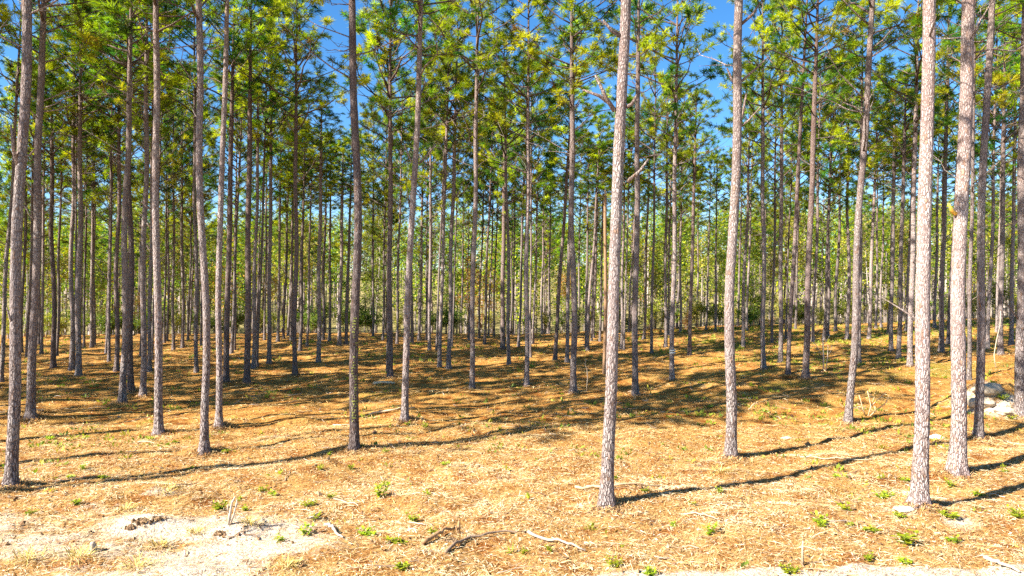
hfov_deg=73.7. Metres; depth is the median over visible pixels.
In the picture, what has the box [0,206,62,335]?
sapling
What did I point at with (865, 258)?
sapling
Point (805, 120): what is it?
pine tree
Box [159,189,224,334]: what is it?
pine tree
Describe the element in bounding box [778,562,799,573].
weed
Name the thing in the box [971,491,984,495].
weed
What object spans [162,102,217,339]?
pine tree
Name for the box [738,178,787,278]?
pine tree
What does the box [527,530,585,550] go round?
fallen branch
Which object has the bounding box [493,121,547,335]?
pine tree
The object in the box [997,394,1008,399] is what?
weed
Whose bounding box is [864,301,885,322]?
shrub
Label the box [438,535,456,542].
earth clod
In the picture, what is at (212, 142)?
pine tree
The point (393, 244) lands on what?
pine tree
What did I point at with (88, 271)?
pine tree
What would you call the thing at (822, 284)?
sapling
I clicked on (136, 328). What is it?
shrub
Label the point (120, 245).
pine tree
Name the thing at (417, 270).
pine tree
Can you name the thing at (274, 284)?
sapling
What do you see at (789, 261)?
pine tree
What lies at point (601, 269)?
pine tree
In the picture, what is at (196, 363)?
pine tree
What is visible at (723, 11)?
sky
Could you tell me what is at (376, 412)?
fallen branch
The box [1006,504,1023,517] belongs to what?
weed
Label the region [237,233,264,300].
sapling
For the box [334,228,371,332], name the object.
pine tree
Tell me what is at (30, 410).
pine tree
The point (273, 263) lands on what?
sapling
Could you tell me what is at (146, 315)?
shrub
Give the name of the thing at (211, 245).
pine tree
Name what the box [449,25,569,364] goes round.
pine tree
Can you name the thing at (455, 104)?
pine tree
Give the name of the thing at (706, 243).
pine tree
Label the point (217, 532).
earth clod
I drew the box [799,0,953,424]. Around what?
pine tree
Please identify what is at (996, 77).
pine tree
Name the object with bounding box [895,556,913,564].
weed
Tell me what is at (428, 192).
pine tree
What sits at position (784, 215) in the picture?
pine tree
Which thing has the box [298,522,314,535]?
weed
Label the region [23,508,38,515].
weed
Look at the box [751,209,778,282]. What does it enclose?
pine tree
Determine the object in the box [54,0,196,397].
pine tree
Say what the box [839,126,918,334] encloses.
pine tree
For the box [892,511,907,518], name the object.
weed
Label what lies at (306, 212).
pine tree
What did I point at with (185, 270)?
sapling
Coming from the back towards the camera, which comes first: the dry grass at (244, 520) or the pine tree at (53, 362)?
the pine tree at (53, 362)
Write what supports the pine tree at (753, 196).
on the ground at (444, 401)
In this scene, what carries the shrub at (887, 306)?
on the ground at (444, 401)
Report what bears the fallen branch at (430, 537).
on the ground at (444, 401)
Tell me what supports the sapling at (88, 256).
on the ground at (444, 401)
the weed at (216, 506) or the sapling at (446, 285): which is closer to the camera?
the weed at (216, 506)
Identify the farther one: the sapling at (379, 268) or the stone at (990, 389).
the sapling at (379, 268)
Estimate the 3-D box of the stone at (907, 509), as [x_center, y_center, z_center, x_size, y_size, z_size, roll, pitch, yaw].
[5.237,2.956,9.113,0.289,0.096,0.182,0,0,0]
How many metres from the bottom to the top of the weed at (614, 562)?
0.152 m
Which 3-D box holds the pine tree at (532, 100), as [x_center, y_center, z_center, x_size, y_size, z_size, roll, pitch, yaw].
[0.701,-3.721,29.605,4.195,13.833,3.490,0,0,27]
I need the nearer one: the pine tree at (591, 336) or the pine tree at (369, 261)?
the pine tree at (591, 336)
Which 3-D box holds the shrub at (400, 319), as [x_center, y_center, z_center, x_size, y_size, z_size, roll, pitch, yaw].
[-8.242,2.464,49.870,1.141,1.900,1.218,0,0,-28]
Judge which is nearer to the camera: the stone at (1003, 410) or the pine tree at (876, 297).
the stone at (1003, 410)
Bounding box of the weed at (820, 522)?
[810,511,828,526]
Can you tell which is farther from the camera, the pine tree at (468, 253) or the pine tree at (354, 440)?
the pine tree at (468, 253)
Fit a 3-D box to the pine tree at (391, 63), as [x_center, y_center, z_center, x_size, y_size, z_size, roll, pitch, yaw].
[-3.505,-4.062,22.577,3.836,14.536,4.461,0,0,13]
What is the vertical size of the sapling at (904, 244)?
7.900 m
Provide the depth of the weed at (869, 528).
8.35 m
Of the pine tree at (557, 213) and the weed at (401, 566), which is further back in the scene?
the pine tree at (557, 213)
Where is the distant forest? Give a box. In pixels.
[0,193,1017,334]
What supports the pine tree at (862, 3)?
on the ground at (444, 401)
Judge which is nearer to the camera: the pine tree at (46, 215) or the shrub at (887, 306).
the pine tree at (46, 215)
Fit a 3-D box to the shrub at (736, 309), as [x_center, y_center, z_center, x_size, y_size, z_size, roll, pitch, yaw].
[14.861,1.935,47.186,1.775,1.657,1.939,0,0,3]
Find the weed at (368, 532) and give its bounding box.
[356,525,377,536]
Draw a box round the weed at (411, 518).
[405,512,419,521]
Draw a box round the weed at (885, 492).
[880,489,895,496]
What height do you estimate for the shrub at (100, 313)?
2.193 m
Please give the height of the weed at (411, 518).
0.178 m
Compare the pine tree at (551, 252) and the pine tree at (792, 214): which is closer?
the pine tree at (792, 214)
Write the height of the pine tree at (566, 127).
14.134 m
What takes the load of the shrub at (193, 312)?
on the ground at (444, 401)
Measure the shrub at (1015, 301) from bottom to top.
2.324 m
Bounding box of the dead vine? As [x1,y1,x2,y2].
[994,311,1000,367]
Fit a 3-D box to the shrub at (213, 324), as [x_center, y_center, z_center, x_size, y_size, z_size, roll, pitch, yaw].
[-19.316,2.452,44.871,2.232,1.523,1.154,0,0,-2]
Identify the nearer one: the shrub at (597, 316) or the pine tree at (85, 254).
the pine tree at (85, 254)
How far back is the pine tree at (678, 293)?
45.76 m
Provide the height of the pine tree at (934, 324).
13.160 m
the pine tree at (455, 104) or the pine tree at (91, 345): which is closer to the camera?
the pine tree at (455, 104)
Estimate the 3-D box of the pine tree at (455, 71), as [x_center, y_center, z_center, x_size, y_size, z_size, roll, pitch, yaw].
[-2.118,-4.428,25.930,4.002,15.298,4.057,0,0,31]
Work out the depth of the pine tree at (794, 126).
34.74 m
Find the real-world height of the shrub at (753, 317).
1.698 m
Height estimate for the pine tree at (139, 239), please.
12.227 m
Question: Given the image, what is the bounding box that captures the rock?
[88,541,101,551]
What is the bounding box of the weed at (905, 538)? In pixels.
[890,529,918,546]
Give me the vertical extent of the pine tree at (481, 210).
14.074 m
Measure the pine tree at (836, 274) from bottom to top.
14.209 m
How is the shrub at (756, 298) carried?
on the ground at (444, 401)
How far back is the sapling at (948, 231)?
48.00 m
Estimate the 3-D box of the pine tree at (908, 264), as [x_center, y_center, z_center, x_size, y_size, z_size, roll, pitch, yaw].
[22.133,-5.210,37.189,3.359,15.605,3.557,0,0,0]
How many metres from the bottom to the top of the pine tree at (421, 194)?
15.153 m
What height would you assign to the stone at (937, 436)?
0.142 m
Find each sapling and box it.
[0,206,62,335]
[0,214,28,325]
[24,251,66,335]
[40,240,74,334]
[61,229,120,331]
[85,259,113,333]
[134,290,140,333]
[145,210,188,293]
[145,220,179,329]
[167,216,194,307]
[208,260,232,333]
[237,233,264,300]
[262,264,282,331]
[267,230,310,326]
[288,220,334,332]
[350,213,401,332]
[360,261,385,332]
[433,269,463,332]
[455,253,493,308]
[475,264,500,332]
[490,278,516,317]
[516,269,544,331]
[541,258,570,332]
[557,261,577,302]
[597,267,626,305]
[620,249,643,322]
[624,236,663,328]
[648,230,686,321]
[682,223,721,325]
[699,230,737,322]
[735,240,770,324]
[756,242,789,324]
[768,211,814,323]
[800,207,847,303]
[830,232,853,300]
[847,215,884,312]
[864,220,903,290]
[878,217,916,320]
[895,198,949,319]
[931,199,987,282]
[945,187,995,276]
[974,222,1016,317]
[986,229,1017,316]
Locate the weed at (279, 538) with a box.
[274,533,285,542]
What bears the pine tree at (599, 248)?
on the ground at (444, 401)
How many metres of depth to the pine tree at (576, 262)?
67.11 m
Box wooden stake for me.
[801,541,803,565]
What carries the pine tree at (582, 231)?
on the ground at (444, 401)
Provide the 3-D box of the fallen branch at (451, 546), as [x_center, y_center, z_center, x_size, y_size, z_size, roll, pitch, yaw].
[-0.333,2.964,8.119,1.242,0.083,0.291,0,0,-36]
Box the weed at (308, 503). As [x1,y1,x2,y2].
[299,499,317,506]
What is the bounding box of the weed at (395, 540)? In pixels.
[382,535,407,543]
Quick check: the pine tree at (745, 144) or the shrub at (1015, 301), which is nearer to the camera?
the pine tree at (745, 144)
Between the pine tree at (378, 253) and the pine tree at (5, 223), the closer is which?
the pine tree at (5, 223)
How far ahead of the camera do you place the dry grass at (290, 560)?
7.31 m
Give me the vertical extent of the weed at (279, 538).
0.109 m
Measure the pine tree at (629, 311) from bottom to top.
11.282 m
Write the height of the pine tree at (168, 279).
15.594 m
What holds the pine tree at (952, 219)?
on the ground at (444, 401)
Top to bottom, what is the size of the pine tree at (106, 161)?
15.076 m
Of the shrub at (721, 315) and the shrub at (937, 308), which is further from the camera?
the shrub at (937, 308)
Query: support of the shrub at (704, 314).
on the ground at (444, 401)
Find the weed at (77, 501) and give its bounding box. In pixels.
[69,498,81,504]
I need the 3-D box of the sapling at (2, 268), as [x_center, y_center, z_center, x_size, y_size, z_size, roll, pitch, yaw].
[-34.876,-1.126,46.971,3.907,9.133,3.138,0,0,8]
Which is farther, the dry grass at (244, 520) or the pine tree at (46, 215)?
the pine tree at (46, 215)
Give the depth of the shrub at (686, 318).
45.04 m
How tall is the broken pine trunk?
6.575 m
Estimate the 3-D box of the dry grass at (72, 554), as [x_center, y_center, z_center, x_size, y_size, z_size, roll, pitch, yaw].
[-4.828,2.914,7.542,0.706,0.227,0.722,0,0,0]
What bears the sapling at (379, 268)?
on the ground at (444, 401)
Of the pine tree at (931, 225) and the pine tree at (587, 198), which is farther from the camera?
the pine tree at (931, 225)
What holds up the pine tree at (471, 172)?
on the ground at (444, 401)
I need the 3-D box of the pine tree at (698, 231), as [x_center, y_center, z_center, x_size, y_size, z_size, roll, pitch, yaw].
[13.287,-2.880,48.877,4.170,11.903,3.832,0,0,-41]
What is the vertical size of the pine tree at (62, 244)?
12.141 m
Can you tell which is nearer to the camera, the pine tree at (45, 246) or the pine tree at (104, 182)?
the pine tree at (104, 182)
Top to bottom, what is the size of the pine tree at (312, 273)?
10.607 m
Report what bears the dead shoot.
on the ground at (444, 401)
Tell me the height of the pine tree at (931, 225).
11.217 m
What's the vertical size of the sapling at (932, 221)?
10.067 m
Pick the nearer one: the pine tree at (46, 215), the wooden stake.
the wooden stake
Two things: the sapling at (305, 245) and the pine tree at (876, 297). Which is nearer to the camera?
the pine tree at (876, 297)
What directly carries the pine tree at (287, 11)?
on the ground at (444, 401)
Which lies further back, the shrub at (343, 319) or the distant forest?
the distant forest
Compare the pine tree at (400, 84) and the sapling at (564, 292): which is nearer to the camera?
the pine tree at (400, 84)
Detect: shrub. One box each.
[0,307,25,337]
[43,312,51,336]
[44,302,69,335]
[60,316,70,337]
[65,311,89,332]
[81,306,114,334]
[85,309,122,336]
[121,315,146,335]
[133,302,181,332]
[139,301,152,325]
[169,313,186,335]
[185,305,214,333]
[210,318,231,332]
[222,306,244,332]
[252,309,266,333]
[260,306,276,333]
[276,314,287,332]
[297,304,316,333]
[303,309,321,332]
[314,290,336,332]
[332,308,349,332]
[341,302,379,333]
[360,305,382,333]
[392,312,403,332]
[416,309,436,331]
[431,313,447,330]
[439,300,466,333]
[475,313,483,333]
[482,308,498,333]
[521,318,538,332]
[538,312,551,332]
[546,309,571,332]
[560,296,587,332]
[581,312,602,328]
[599,297,620,319]
[625,312,643,329]
[638,299,662,329]
[653,308,664,332]
[659,303,679,326]
[678,313,687,328]
[683,293,705,328]
[695,302,719,328]
[706,302,735,328]
[718,307,739,321]
[735,303,760,326]
[745,281,770,324]
[774,297,788,318]
[778,303,803,321]
[788,299,811,324]
[811,308,823,324]
[830,300,851,323]
[843,299,863,318]
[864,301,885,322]
[882,295,905,321]
[930,299,947,319]
[946,294,975,318]
[965,294,991,319]
[985,269,1016,317]
[1004,287,1016,318]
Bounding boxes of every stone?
[892,506,915,512]
[930,434,943,439]
[967,397,996,407]
[971,383,1004,395]
[993,406,1017,415]
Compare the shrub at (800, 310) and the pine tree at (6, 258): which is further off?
the shrub at (800, 310)
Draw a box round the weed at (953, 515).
[936,509,959,518]
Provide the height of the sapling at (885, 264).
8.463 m
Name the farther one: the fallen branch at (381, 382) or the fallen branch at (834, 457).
the fallen branch at (381, 382)
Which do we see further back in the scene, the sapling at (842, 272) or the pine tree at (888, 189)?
the sapling at (842, 272)
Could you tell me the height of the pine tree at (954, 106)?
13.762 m
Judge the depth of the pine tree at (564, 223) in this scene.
28.52 m
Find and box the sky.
[0,0,1021,271]
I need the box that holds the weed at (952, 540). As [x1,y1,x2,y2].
[945,534,961,542]
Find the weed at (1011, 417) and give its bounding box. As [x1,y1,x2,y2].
[1007,415,1018,419]
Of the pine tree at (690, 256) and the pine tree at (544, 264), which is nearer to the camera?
the pine tree at (544, 264)
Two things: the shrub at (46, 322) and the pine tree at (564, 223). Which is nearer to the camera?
the pine tree at (564, 223)
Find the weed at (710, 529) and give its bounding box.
[703,522,717,534]
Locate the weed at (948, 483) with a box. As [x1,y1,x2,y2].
[944,477,954,487]
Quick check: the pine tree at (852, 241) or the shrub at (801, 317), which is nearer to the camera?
the shrub at (801, 317)
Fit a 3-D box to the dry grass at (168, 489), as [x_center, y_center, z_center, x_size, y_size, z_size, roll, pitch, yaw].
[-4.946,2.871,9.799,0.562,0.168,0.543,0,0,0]
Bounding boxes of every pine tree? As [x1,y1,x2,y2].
[0,0,33,46]
[0,0,38,141]
[0,0,72,487]
[0,0,96,381]
[0,0,125,419]
[0,35,83,353]
[0,50,66,352]
[0,57,99,368]
[0,67,70,356]
[0,76,8,113]
[0,123,9,144]
[0,137,30,338]
[0,152,49,290]
[0,159,90,344]
[0,183,57,284]
[0,204,45,308]
[3,0,123,367]
[11,114,115,355]
[21,201,55,297]
[30,0,148,376]
[30,5,133,370]
[36,0,196,402]
[45,3,183,371]
[45,94,125,347]
[52,0,235,436]
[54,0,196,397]
[54,174,107,311]
[55,87,124,348]
[56,0,207,391]
[59,40,150,353]
[60,214,120,330]
[60,221,105,302]
[63,111,143,344]
[63,217,113,334]
[67,195,114,334]
[71,19,151,361]
[73,8,207,371]
[77,146,142,338]
[94,76,185,355]
[97,172,148,286]
[99,224,121,333]
[103,241,136,291]
[106,202,149,333]
[106,222,138,276]
[109,67,196,359]
[113,157,164,299]
[119,173,164,333]
[121,0,248,372]
[134,94,212,342]
[134,226,172,305]
[138,88,217,349]
[140,0,276,382]
[141,93,208,340]
[149,0,222,456]
[149,73,218,347]
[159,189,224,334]
[162,0,254,429]
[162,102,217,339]
[162,228,199,333]
[171,73,269,349]
[172,76,234,344]
[175,183,226,323]
[175,242,194,333]
[184,214,216,333]
[194,233,224,286]
[203,29,288,353]
[204,0,314,384]
[204,14,300,368]
[206,214,243,298]
[207,222,225,318]
[210,193,254,332]
[220,0,373,375]
[222,231,244,294]
[222,235,244,298]
[224,214,274,333]
[228,10,339,366]
[232,181,284,333]
[234,0,325,363]
[238,98,292,339]
[251,219,282,273]
[252,88,322,341]
[260,105,306,338]
[262,222,293,311]
[264,105,335,340]
[265,97,350,362]
[271,0,432,452]
[271,167,323,335]
[271,200,304,331]
[272,125,346,350]
[272,133,345,345]
[275,184,334,332]
[276,216,312,290]
[291,129,352,339]
[297,134,353,340]
[299,214,343,332]
[299,221,337,332]
[303,245,336,328]
[310,236,335,332]
[313,127,387,344]
[313,140,370,344]
[325,0,442,371]
[333,101,399,335]
[333,177,386,275]
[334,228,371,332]
[341,0,473,377]
[344,161,408,266]
[345,79,409,339]
[351,214,392,331]
[356,0,475,421]
[359,64,433,343]
[361,227,393,318]
[362,196,394,332]
[366,188,407,308]
[367,169,408,332]
[381,0,499,368]
[381,95,456,343]
[383,80,469,340]
[393,96,463,339]
[395,210,441,304]
[395,225,436,313]
[397,0,519,366]
[399,0,537,389]
[399,40,471,349]
[401,202,453,332]
[418,48,493,349]
[428,63,502,346]
[432,222,461,303]
[437,106,501,339]
[439,185,480,333]
[440,0,590,386]
[447,196,491,333]
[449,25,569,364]
[460,121,513,337]
[461,88,522,343]
[462,105,519,336]
[472,98,537,336]
[478,83,553,349]
[488,42,569,357]
[488,48,562,346]
[488,206,523,333]
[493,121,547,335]
[493,187,539,333]
[500,96,575,343]
[505,0,659,392]
[517,180,563,333]
[517,211,566,332]
[524,156,577,333]
[529,182,591,332]
[530,16,633,362]
[532,216,567,332]
[534,81,613,359]
[534,231,558,282]
[537,240,559,330]
[544,120,603,332]
[546,131,612,347]
[551,230,589,290]
[558,0,702,395]
[559,111,649,350]
[560,164,632,337]
[568,144,633,340]
[574,205,607,279]
[575,202,609,298]
[576,96,677,349]
[577,145,646,341]
[583,0,648,509]
[591,208,630,256]
[596,227,639,291]
[600,124,663,348]
[605,0,732,380]
[607,166,648,314]
[610,34,689,353]
[622,102,684,338]
[622,168,657,331]
[630,67,717,346]
[641,78,720,334]
[646,82,732,355]
[647,222,690,327]
[649,236,688,304]
[652,155,715,327]
[655,213,688,288]
[657,120,706,331]
[661,190,699,327]
[676,167,726,326]
[679,150,730,329]
[681,223,703,303]
[686,219,721,317]
[695,148,755,330]
[697,0,768,459]
[702,210,737,324]
[703,0,821,369]
[707,210,761,252]
[707,219,747,276]
[711,141,765,325]
[715,0,829,362]
[717,59,802,346]
[721,217,748,286]
[722,97,773,329]
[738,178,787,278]
[742,0,867,379]
[742,0,902,374]
[743,202,784,293]
[749,57,816,342]
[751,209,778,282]
[755,223,790,321]
[756,81,832,338]
[759,197,791,269]
[766,167,808,323]
[768,215,800,323]
[769,49,852,341]
[773,179,826,303]
[776,113,833,328]
[783,47,877,339]
[783,52,869,335]
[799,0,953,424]
[799,175,845,323]
[805,63,887,339]
[808,0,912,363]
[816,90,873,330]
[829,72,941,350]
[830,198,881,274]
[836,193,889,322]
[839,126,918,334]
[841,177,886,249]
[842,0,988,366]
[843,65,918,338]
[843,135,918,328]
[850,200,889,322]
[854,140,917,327]
[868,64,958,358]
[870,214,906,322]
[878,186,916,242]
[880,0,935,508]
[882,54,954,330]
[885,209,908,320]
[896,0,1013,352]
[897,0,1023,439]
[898,0,1023,477]
[898,105,956,327]
[904,195,950,272]
[907,0,1021,379]
[910,153,999,235]
[930,204,948,319]
[933,39,1010,343]
[939,195,987,239]
[940,0,1021,348]
[940,205,985,318]
[946,0,1021,355]
[967,159,1007,251]
[968,159,1017,265]
[968,188,1009,304]
[975,0,1023,417]
[975,22,1020,345]
[975,34,1020,331]
[985,184,1017,270]
[991,146,1016,234]
[994,212,1017,315]
[996,223,1017,316]
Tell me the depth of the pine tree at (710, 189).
43.13 m
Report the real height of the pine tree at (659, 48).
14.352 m
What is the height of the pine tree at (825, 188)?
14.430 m
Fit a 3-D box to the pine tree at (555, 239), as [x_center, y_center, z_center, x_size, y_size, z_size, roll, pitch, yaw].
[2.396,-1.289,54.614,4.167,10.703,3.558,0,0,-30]
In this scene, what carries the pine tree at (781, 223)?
on the ground at (444, 401)
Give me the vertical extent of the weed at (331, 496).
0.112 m
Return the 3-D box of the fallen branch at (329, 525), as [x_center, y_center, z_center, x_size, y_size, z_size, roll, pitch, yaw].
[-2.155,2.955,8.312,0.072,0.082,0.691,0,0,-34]
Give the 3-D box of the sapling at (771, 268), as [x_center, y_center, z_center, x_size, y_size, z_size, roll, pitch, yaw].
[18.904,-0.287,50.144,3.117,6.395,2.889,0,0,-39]
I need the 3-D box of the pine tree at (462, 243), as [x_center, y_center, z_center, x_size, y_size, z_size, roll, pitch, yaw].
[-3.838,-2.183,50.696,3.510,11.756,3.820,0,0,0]
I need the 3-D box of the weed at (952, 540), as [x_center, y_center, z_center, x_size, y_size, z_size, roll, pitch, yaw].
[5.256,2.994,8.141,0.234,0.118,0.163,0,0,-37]
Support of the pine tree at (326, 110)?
on the ground at (444, 401)
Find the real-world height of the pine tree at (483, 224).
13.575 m
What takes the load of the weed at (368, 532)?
on the ground at (444, 401)
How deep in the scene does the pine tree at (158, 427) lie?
14.01 m
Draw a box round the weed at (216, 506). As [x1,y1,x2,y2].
[211,500,227,510]
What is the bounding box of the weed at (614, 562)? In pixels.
[604,555,622,567]
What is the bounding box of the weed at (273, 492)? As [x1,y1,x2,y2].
[267,489,277,495]
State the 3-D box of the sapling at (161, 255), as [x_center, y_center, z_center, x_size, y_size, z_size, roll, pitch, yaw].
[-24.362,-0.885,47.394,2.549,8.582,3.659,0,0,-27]
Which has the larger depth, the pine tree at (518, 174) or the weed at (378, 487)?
the pine tree at (518, 174)
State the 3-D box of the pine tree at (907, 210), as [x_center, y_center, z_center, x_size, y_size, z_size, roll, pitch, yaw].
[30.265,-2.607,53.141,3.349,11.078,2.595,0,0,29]
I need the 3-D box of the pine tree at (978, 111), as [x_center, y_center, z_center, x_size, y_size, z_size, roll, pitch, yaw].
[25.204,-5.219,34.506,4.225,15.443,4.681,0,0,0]
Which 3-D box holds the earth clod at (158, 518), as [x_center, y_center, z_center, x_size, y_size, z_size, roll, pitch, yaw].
[-4.422,2.888,8.562,0.245,0.105,0.159,0,0,0]
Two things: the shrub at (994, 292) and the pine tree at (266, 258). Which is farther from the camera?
the shrub at (994, 292)
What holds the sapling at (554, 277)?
on the ground at (444, 401)
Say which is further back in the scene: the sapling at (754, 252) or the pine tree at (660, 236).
the pine tree at (660, 236)
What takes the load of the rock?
on the ground at (444, 401)
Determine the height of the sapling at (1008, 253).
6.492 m
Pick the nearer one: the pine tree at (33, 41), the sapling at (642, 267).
the pine tree at (33, 41)
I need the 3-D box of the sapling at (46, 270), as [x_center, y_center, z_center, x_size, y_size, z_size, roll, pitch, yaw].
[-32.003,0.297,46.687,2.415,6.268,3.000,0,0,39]
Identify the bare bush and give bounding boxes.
[812,334,831,370]
[854,389,889,415]
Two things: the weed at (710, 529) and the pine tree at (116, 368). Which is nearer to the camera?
the weed at (710, 529)
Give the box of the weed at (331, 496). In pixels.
[326,492,336,498]
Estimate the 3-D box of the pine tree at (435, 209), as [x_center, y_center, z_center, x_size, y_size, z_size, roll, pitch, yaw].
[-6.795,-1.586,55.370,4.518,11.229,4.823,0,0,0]
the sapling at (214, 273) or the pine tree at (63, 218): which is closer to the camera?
the pine tree at (63, 218)
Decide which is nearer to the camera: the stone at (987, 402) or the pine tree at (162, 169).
the stone at (987, 402)
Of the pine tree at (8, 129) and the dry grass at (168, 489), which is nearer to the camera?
the dry grass at (168, 489)
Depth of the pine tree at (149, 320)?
24.85 m
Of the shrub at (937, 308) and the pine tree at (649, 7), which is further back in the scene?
the shrub at (937, 308)
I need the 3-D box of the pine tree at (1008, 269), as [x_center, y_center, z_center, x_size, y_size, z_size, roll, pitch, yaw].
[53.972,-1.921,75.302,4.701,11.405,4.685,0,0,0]
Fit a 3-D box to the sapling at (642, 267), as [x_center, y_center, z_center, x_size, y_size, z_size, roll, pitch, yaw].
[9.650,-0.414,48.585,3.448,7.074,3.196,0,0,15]
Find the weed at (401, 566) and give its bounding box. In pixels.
[393,561,409,570]
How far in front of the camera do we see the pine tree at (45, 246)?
55.76 m
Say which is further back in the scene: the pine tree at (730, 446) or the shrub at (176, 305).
the shrub at (176, 305)
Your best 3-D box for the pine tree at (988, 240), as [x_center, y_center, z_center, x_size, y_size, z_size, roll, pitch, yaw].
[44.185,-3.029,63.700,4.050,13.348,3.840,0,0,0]
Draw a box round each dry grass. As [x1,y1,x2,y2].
[6,544,50,566]
[45,540,105,566]
[105,501,138,512]
[111,551,168,574]
[138,534,186,554]
[152,481,184,495]
[178,522,213,535]
[230,515,265,528]
[269,552,304,568]
[702,463,733,475]
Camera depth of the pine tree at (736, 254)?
74.17 m
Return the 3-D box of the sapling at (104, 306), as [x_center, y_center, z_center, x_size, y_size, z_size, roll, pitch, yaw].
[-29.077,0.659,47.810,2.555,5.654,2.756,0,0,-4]
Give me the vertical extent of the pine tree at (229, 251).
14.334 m
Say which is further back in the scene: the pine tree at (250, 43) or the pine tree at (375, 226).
the pine tree at (375, 226)
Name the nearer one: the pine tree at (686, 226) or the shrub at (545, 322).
the shrub at (545, 322)
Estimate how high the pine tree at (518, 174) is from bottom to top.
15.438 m
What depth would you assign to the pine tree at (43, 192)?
32.00 m
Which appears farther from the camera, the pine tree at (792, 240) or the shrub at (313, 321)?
the pine tree at (792, 240)
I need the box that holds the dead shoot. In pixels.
[227,497,237,525]
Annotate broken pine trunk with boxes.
[602,188,606,373]
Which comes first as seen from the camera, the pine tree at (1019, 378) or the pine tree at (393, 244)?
the pine tree at (1019, 378)
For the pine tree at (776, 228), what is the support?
on the ground at (444, 401)
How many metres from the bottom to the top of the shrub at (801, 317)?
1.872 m
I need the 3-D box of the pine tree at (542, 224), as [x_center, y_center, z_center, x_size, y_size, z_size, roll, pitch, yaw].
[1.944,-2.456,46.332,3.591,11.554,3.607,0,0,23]
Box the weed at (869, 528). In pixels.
[861,524,881,533]
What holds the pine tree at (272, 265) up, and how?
on the ground at (444, 401)
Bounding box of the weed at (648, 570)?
[641,564,656,575]
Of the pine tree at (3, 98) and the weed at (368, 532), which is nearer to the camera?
the weed at (368, 532)
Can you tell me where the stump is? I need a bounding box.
[455,520,460,532]
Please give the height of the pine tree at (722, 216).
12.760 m
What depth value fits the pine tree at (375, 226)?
47.97 m
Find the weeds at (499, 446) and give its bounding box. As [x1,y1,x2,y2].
[1,316,1023,568]
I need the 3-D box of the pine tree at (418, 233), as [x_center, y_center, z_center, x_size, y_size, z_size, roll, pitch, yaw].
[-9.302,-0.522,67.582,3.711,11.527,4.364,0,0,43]
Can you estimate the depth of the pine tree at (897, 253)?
64.48 m
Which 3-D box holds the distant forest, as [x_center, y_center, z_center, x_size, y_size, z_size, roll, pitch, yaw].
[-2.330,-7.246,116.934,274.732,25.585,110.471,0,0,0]
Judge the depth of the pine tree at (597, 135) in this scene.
32.43 m
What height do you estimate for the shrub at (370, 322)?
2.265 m
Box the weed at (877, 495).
[871,490,887,498]
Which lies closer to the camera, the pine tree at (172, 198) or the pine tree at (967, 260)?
the pine tree at (172, 198)
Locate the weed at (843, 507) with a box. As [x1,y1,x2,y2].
[835,501,851,511]
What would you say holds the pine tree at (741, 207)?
on the ground at (444, 401)
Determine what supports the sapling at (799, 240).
on the ground at (444, 401)
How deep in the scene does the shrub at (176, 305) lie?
45.33 m
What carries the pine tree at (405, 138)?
on the ground at (444, 401)
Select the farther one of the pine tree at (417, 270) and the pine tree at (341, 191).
the pine tree at (417, 270)
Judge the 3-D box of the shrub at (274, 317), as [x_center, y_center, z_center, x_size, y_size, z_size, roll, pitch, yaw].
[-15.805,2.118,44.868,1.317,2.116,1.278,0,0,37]
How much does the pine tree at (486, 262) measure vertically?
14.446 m
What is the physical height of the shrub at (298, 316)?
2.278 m
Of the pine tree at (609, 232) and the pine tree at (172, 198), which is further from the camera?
the pine tree at (609, 232)
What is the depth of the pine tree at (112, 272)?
69.62 m
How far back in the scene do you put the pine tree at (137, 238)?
51.72 m
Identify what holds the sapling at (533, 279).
on the ground at (444, 401)
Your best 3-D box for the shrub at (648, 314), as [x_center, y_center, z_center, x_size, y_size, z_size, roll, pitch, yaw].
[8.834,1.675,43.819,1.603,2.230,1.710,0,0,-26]
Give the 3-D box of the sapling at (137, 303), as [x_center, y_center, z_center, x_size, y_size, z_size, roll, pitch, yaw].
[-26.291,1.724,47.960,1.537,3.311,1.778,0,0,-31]
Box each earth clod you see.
[124,524,137,530]
[128,517,155,525]
[149,514,168,522]
[212,529,227,535]
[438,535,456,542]
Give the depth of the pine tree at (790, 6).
20.59 m
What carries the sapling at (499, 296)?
on the ground at (444, 401)
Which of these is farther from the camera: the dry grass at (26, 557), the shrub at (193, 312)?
the shrub at (193, 312)
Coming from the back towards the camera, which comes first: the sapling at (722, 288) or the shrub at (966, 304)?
the sapling at (722, 288)
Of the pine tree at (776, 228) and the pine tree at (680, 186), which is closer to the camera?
the pine tree at (680, 186)
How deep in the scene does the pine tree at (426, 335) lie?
39.88 m
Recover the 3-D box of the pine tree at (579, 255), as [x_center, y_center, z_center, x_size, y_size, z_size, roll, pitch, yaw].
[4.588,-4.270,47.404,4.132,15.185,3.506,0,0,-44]
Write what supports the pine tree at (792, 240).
on the ground at (444, 401)
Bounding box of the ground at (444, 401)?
[0,257,1023,575]
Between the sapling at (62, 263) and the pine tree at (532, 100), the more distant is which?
the sapling at (62, 263)
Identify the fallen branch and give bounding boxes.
[323,523,343,537]
[369,406,414,415]
[373,381,394,384]
[421,527,455,544]
[444,530,531,552]
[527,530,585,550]
[575,483,664,489]
[681,512,717,518]
[800,455,873,459]
[983,555,1020,572]
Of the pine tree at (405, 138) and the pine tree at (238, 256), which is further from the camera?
the pine tree at (238, 256)
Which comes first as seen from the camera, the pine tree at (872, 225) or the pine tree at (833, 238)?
the pine tree at (872, 225)
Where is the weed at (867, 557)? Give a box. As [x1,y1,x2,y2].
[863,551,873,560]
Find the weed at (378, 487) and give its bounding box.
[374,481,390,496]

